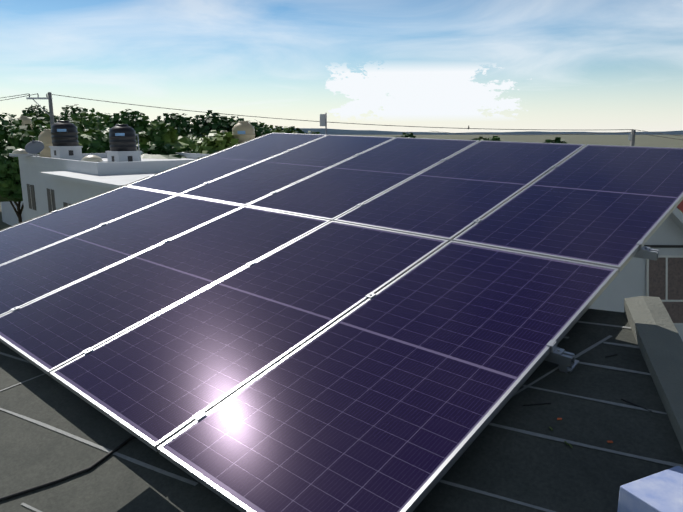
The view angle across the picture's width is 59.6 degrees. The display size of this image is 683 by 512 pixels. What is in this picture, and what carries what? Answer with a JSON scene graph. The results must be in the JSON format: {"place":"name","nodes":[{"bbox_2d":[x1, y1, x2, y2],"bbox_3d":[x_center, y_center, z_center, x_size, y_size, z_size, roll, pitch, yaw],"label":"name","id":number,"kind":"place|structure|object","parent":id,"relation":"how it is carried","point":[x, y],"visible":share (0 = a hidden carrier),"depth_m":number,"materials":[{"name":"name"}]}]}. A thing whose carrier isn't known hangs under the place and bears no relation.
{"place":"outdoors","nodes":[
{"label":"outdoors","id":0,"kind":"place"},
{"bbox_2d":[0,134,682,511],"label":"roof slab","id":1,"kind":"structure","parent":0,"point":[540,472],"depth_m":2.65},
{"bbox_2d":[0,436,135,500],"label":"roof cable","id":2,"kind":"object","parent":1,"relation":"on","point":[99,461],"visible":0.62,"depth_m":2.76,"materials":[{"name":"black rubber"}]},
{"bbox_2d":[11,146,658,420],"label":"clamps","id":3,"kind":"object","parent":1,"relation":"on","point":[565,360],"visible":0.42,"depth_m":2.90,"materials":[{"name":"silver metal"}]},
{"bbox_2d":[0,186,175,265],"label":"solar panel","id":4,"kind":"object","parent":3,"relation":"attached to","point":[32,236],"visible":1,"depth_m":6.24,"materials":[{"name":"glass"},{"name":"silicon"},{"name":"aluminium"}]},
{"bbox_2d":[0,195,243,315],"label":"solar panel","id":5,"kind":"object","parent":3,"relation":"attached to","point":[33,276],"visible":0.96,"depth_m":5.30,"materials":[{"name":"glass"},{"name":"silicon"},{"name":"aluminium"}]},
{"bbox_2d":[0,206,330,376],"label":"solar panel","id":6,"kind":"object","parent":3,"relation":"attached to","point":[49,333],"visible":0.96,"depth_m":4.36,"materials":[{"name":"glass"},{"name":"silicon"},{"name":"aluminium"}]},
{"bbox_2d":[127,133,326,194],"bbox_3d":[-1.396,-1.232,7.658,1.150,0.692,2.346,11,16,42],"label":"solar panel","id":7,"kind":"object","parent":3,"relation":"attached to","point":[179,180],"visible":0.98,"depth_m":7.52,"materials":[{"name":"glass"},{"name":"silicon"},{"name":"aluminium"}]},
{"bbox_2d":[50,221,448,451],"bbox_3d":[-0.454,0.294,3.821,1.150,0.692,2.346,11,16,42],"label":"solar panel","id":8,"kind":"object","parent":3,"relation":"attached to","point":[155,382],"visible":0.94,"depth_m":3.55,"materials":[{"name":"glass"},{"name":"silicon"},{"name":"aluminium"}]},
{"bbox_2d":[180,135,395,205],"bbox_3d":[-0.547,-1.046,6.899,1.150,0.692,2.346,11,16,42],"label":"solar panel","id":9,"kind":"object","parent":3,"relation":"attached to","point":[253,183],"visible":0.94,"depth_m":6.75,"materials":[{"name":"glass"},{"name":"silicon cells"},{"name":"aluminium"}]},
{"bbox_2d":[246,137,479,220],"bbox_3d":[0.302,-0.861,6.140,1.150,0.692,2.346,11,16,42],"label":"solar panel","id":10,"kind":"object","parent":3,"relation":"on","point":[332,193],"visible":0.98,"depth_m":5.97,"materials":[{"name":"glass"},{"name":"silicon cells"},{"name":"aluminium"}]},
{"bbox_2d":[157,241,618,511],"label":"solar panel","id":11,"kind":"object","parent":3,"relation":"attached to","point":[397,394],"visible":1,"depth_m":2.79,"materials":[{"name":"glass"},{"name":"silicon cells"},{"name":"aluminium"}]},
{"bbox_2d":[334,140,584,241],"bbox_3d":[1.152,-0.676,5.381,1.150,0.692,2.346,11,16,42],"label":"solar panel","id":12,"kind":"object","parent":3,"relation":"on","point":[451,198],"visible":0.94,"depth_m":5.19,"materials":[{"name":"glass"},{"name":"silicon cells"},{"name":"aluminium"}]},
{"bbox_2d":[453,144,682,272],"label":"solar panel","id":13,"kind":"object","parent":3,"relation":"attached to","point":[611,206],"visible":1,"depth_m":4.36,"materials":[{"name":"glass"},{"name":"silicon cells"},{"name":"aluminium"}]},
{"bbox_2d":[0,321,682,511],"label":"roof seams","id":14,"kind":"object","parent":1,"relation":"on","point":[159,470],"visible":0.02,"depth_m":2.71,"materials":[{"name":"grey metal"}]},
{"bbox_2d":[522,354,651,447],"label":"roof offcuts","id":15,"kind":"object","parent":1,"relation":"on","point":[570,445],"depth_m":2.61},
{"bbox_2d":[617,466,682,511],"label":"carton box","id":16,"kind":"object","parent":1,"relation":"on","point":[661,491],"visible":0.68,"depth_m":2.00,"materials":[{"name":"white cardboard"}]},
{"bbox_2d":[624,296,682,450],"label":"roof parapet","id":17,"kind":"structure","parent":1,"relation":"on","point":[656,335],"depth_m":2.81,"materials":[{"name":"grey concrete"}]},
{"bbox_2d":[0,135,682,229],"bbox_3d":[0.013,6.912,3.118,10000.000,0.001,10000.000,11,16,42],"label":"ground","id":18,"kind":"structure","parent":0,"point":[644,140],"depth_m":859.62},
{"bbox_2d":[0,201,24,225],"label":"neighbour house","id":19,"kind":"structure","parent":18,"relation":"on","point":[9,216],"depth_m":48.55,"materials":[{"name":"white paint"}]},
{"bbox_2d":[18,116,32,128],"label":"beige water tank","id":20,"kind":"object","parent":19,"relation":"on","point":[26,120],"visible":0.42,"depth_m":48.01,"materials":[{"name":"beige plastic"}]},
{"bbox_2d":[0,129,39,222],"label":"tree","id":21,"kind":"object","parent":18,"relation":"on","point":[10,186],"visible":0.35,"depth_m":33.60,"materials":[{"name":"green plant"}]},
{"bbox_2d":[0,119,48,142],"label":"tree","id":22,"kind":"object","parent":18,"relation":"on","point":[16,125],"visible":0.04,"depth_m":40.43,"materials":[{"name":"green plant"}]},
{"bbox_2d":[0,109,49,130],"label":"tree","id":23,"kind":"object","parent":18,"relation":"on","point":[39,120],"visible":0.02,"depth_m":56.62,"materials":[{"name":"green plant"}]},
{"bbox_2d":[26,92,53,125],"bbox_3d":[-15.345,-3.682,31.178,1.348,9.437,0.295,-1,12,-4],"label":"utility pole","id":24,"kind":"object","parent":18,"relation":"on","point":[49,98],"visible":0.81,"depth_m":30.31,"materials":[{"name":"metal"}]},
{"bbox_2d":[0,93,682,139],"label":"overhead wires","id":25,"kind":"object","parent":24,"relation":"attached to","point":[371,124],"visible":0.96,"depth_m":30.17,"materials":[{"name":"black"}]},
{"bbox_2d":[0,104,112,126],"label":"tree","id":26,"kind":"object","parent":18,"relation":"on","point":[66,116],"visible":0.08,"depth_m":59.47,"materials":[{"name":"green plant"}]},
{"bbox_2d":[46,122,108,146],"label":"tree","id":27,"kind":"object","parent":18,"relation":"on","point":[84,137],"visible":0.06,"depth_m":40.68,"materials":[{"name":"green plant"}]},
{"bbox_2d":[40,108,153,130],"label":"tree","id":28,"kind":"object","parent":18,"relation":"on","point":[90,119],"visible":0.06,"depth_m":50.89,"materials":[{"name":"green plant"}]},
{"bbox_2d":[39,171,156,209],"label":"neighbour house","id":29,"kind":"structure","parent":18,"relation":"on","point":[70,188],"depth_m":19.73,"materials":[{"name":"white paint"}]},
{"bbox_2d":[18,152,208,220],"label":"neighbour house","id":30,"kind":"structure","parent":18,"relation":"on","point":[38,195],"depth_m":24.38,"materials":[{"name":"white paint"}]},
{"bbox_2d":[9,149,32,156],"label":"skylight dome","id":31,"kind":"structure","parent":30,"relation":"on","point":[19,153],"depth_m":25.54,"materials":[{"name":"beige plastic"}]},
{"bbox_2d":[25,140,43,156],"bbox_3d":[-12.896,-4.397,25.090,0.564,0.925,0.744,26,28,65],"label":"satellite dish","id":32,"kind":"object","parent":30,"relation":"on","point":[33,147],"visible":0.96,"depth_m":25.09,"materials":[{"name":"grey metal"}]},
{"bbox_2d":[38,129,52,157],"bbox_3d":[-13.542,-5.180,27.713,0.983,1.400,0.983,11,16,42],"label":"beige water tank","id":33,"kind":"object","parent":30,"relation":"on","point":[44,138],"visible":0.33,"depth_m":27.29,"materials":[{"name":"beige plastic"}]},
{"bbox_2d":[49,146,82,160],"bbox_3d":[-12.082,-4.492,26.185,1.030,0.670,1.030,11,16,42],"label":"water tank base","id":34,"kind":"object","parent":30,"relation":"on","point":[68,152],"visible":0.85,"depth_m":25.84,"materials":[{"name":"white paint"}]},
{"bbox_2d":[51,121,78,145],"bbox_3d":[-12.082,-5.349,26.008,1.087,1.080,1.087,11,16,42],"label":"black water tank","id":35,"kind":"object","parent":34,"relation":"on","point":[64,133],"visible":1,"depth_m":25.61,"materials":[{"name":"black plastic"}]},
{"bbox_2d":[81,155,107,162],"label":"skylight dome","id":36,"kind":"structure","parent":30,"relation":"on","point":[92,158],"depth_m":24.42,"materials":[{"name":"beige plastic"}]},
{"bbox_2d":[105,151,141,161],"bbox_3d":[-8.784,-3.903,24.113,1.030,0.690,1.030,11,16,42],"label":"water tank base","id":37,"kind":"object","parent":30,"relation":"on","point":[122,156],"visible":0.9,"depth_m":23.73,"materials":[{"name":"white paint"}]},
{"bbox_2d":[109,124,136,150],"bbox_3d":[-8.784,-4.755,23.938,1.056,1.050,1.056,11,16,42],"label":"black water tank","id":38,"kind":"object","parent":37,"relation":"on","point":[122,137],"visible":1,"depth_m":23.55,"materials":[{"name":"black plastic"}]},
{"bbox_2d":[82,135,148,152],"bbox_3d":[-13.299,-3.377,34.923,6.974,7.359,6.252,11,16,42],"label":"tree","id":39,"kind":"object","parent":18,"relation":"on","point":[102,145],"visible":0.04,"depth_m":32.86,"materials":[{"name":"green plant"}]},
{"bbox_2d":[74,109,193,142],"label":"tree","id":40,"kind":"object","parent":18,"relation":"on","point":[134,122],"visible":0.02,"depth_m":44.58,"materials":[{"name":"green plant"}]},
{"bbox_2d":[137,141,217,158],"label":"building","id":41,"kind":"structure","parent":18,"relation":"on","point":[159,150],"depth_m":29.83,"materials":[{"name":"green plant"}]},
{"bbox_2d":[136,121,232,150],"bbox_3d":[-11.404,-5.330,42.267,6.975,8.213,9.773,64,64,77],"label":"tree","id":42,"kind":"object","parent":18,"relation":"on","point":[160,131],"visible":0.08,"depth_m":39.89,"materials":[{"name":"green plant"}]},
{"bbox_2d":[177,130,239,153],"bbox_3d":[-7.605,-2.957,32.360,7.898,7.574,8.180,-1,12,-2],"label":"tree","id":43,"kind":"object","parent":18,"relation":"on","point":[212,141],"depth_m":29.81,"materials":[{"name":"green plant"}]},
{"bbox_2d":[156,110,271,135],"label":"tree","id":44,"kind":"object","parent":18,"relation":"on","point":[180,123],"visible":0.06,"depth_m":50.85,"materials":[{"name":"green plant"}]},
{"bbox_2d":[183,113,268,137],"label":"tree","id":45,"kind":"object","parent":18,"relation":"on","point":[222,123],"visible":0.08,"depth_m":45.73,"materials":[{"name":"green plant"}]},
{"bbox_2d":[230,118,281,132],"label":"tree","id":46,"kind":"object","parent":18,"relation":"on","point":[270,126],"depth_m":61.34,"materials":[{"name":"green plant"}]},
{"bbox_2d":[237,122,298,134],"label":"tree","id":47,"kind":"object","parent":18,"relation":"on","point":[279,130],"depth_m":51.05,"materials":[{"name":"green plant"}]},
{"bbox_2d":[278,126,304,133],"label":"tree","id":48,"kind":"object","parent":18,"relation":"on","point":[298,130],"depth_m":60.69,"materials":[{"name":"green plant"}]},
{"bbox_2d":[396,131,415,137],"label":"tree","id":49,"kind":"object","parent":18,"relation":"on","point":[405,135],"visible":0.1,"depth_m":114.45,"materials":[{"name":"green plant"}]},
{"bbox_2d":[480,136,499,140],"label":"tree","id":50,"kind":"object","parent":18,"relation":"on","point":[495,138],"depth_m":123.29,"materials":[{"name":"green plant"}]},
{"bbox_2d":[543,137,566,143],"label":"tree","id":51,"kind":"object","parent":18,"relation":"on","point":[558,140],"visible":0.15,"depth_m":123.61,"materials":[{"name":"green plant"}]},
{"bbox_2d":[628,130,635,145],"bbox_3d":[14.511,-2.574,30.453,0.338,7.560,0.247,-2,12,-11],"label":"post","id":52,"kind":"object","parent":18,"relation":"on","point":[631,137],"visible":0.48,"depth_m":29.71,"materials":[{"name":"metal"}]},
{"bbox_2d":[589,200,682,340],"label":"building","id":53,"kind":"structure","parent":18,"relation":"on","point":[661,276],"depth_m":15.74,"materials":[{"name":"white paint"}]},
{"bbox_3d":[1.030,0.995,20.455,6.594,4.600,6.594,11,16,42],"label":"mast house","id":54,"kind":"object","parent":18,"relation":"on","visible":0},
{"bbox_2d":[320,113,326,134],"bbox_3d":[-0.551,-2.366,18.414,0.207,4.007,0.050,0,12,1],"label":"sign","id":55,"kind":"object","parent":54,"relation":"on","point":[323,119],"visible":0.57,"depth_m":18.04,"materials":[{"name":"silver metal"}]},
{"bbox_2d":[0,0,682,132],"label":"sky","id":56,"kind":"structure","parent":0,"point":[486,65],"materials":[{"name":"blue"}]},
{"bbox_2d":[270,128,682,134],"bbox_3d":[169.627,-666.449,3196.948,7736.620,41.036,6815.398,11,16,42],"label":"distant hills","id":57,"kind":"structure","parent":0,"point":[345,132],"depth_m":3190.47,"materials":[{"name":"green plant"}]},
{"bbox_2d":[471,138,488,140],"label":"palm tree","id":58,"kind":"object","parent":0,"point":[483,139],"visible":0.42,"depth_m":119.29,"materials":[{"name":"green plant"}]},
{"bbox_3d":[-5.078,-5.288,31.151,1.080,0.570,1.080,11,16,42],"label":"tank pedestal","id":59,"kind":"object","parent":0,"visible":0},
{"bbox_2d":[232,121,254,142],"bbox_3d":[-5.078,-6.233,30.956,1.190,1.500,1.190,11,16,42],"label":"water tank","id":60,"kind":"object","parent":59,"relation":"on","point":[243,131],"visible":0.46,"depth_m":30.46,"materials":[{"name":"beige plastic"}]}
]}

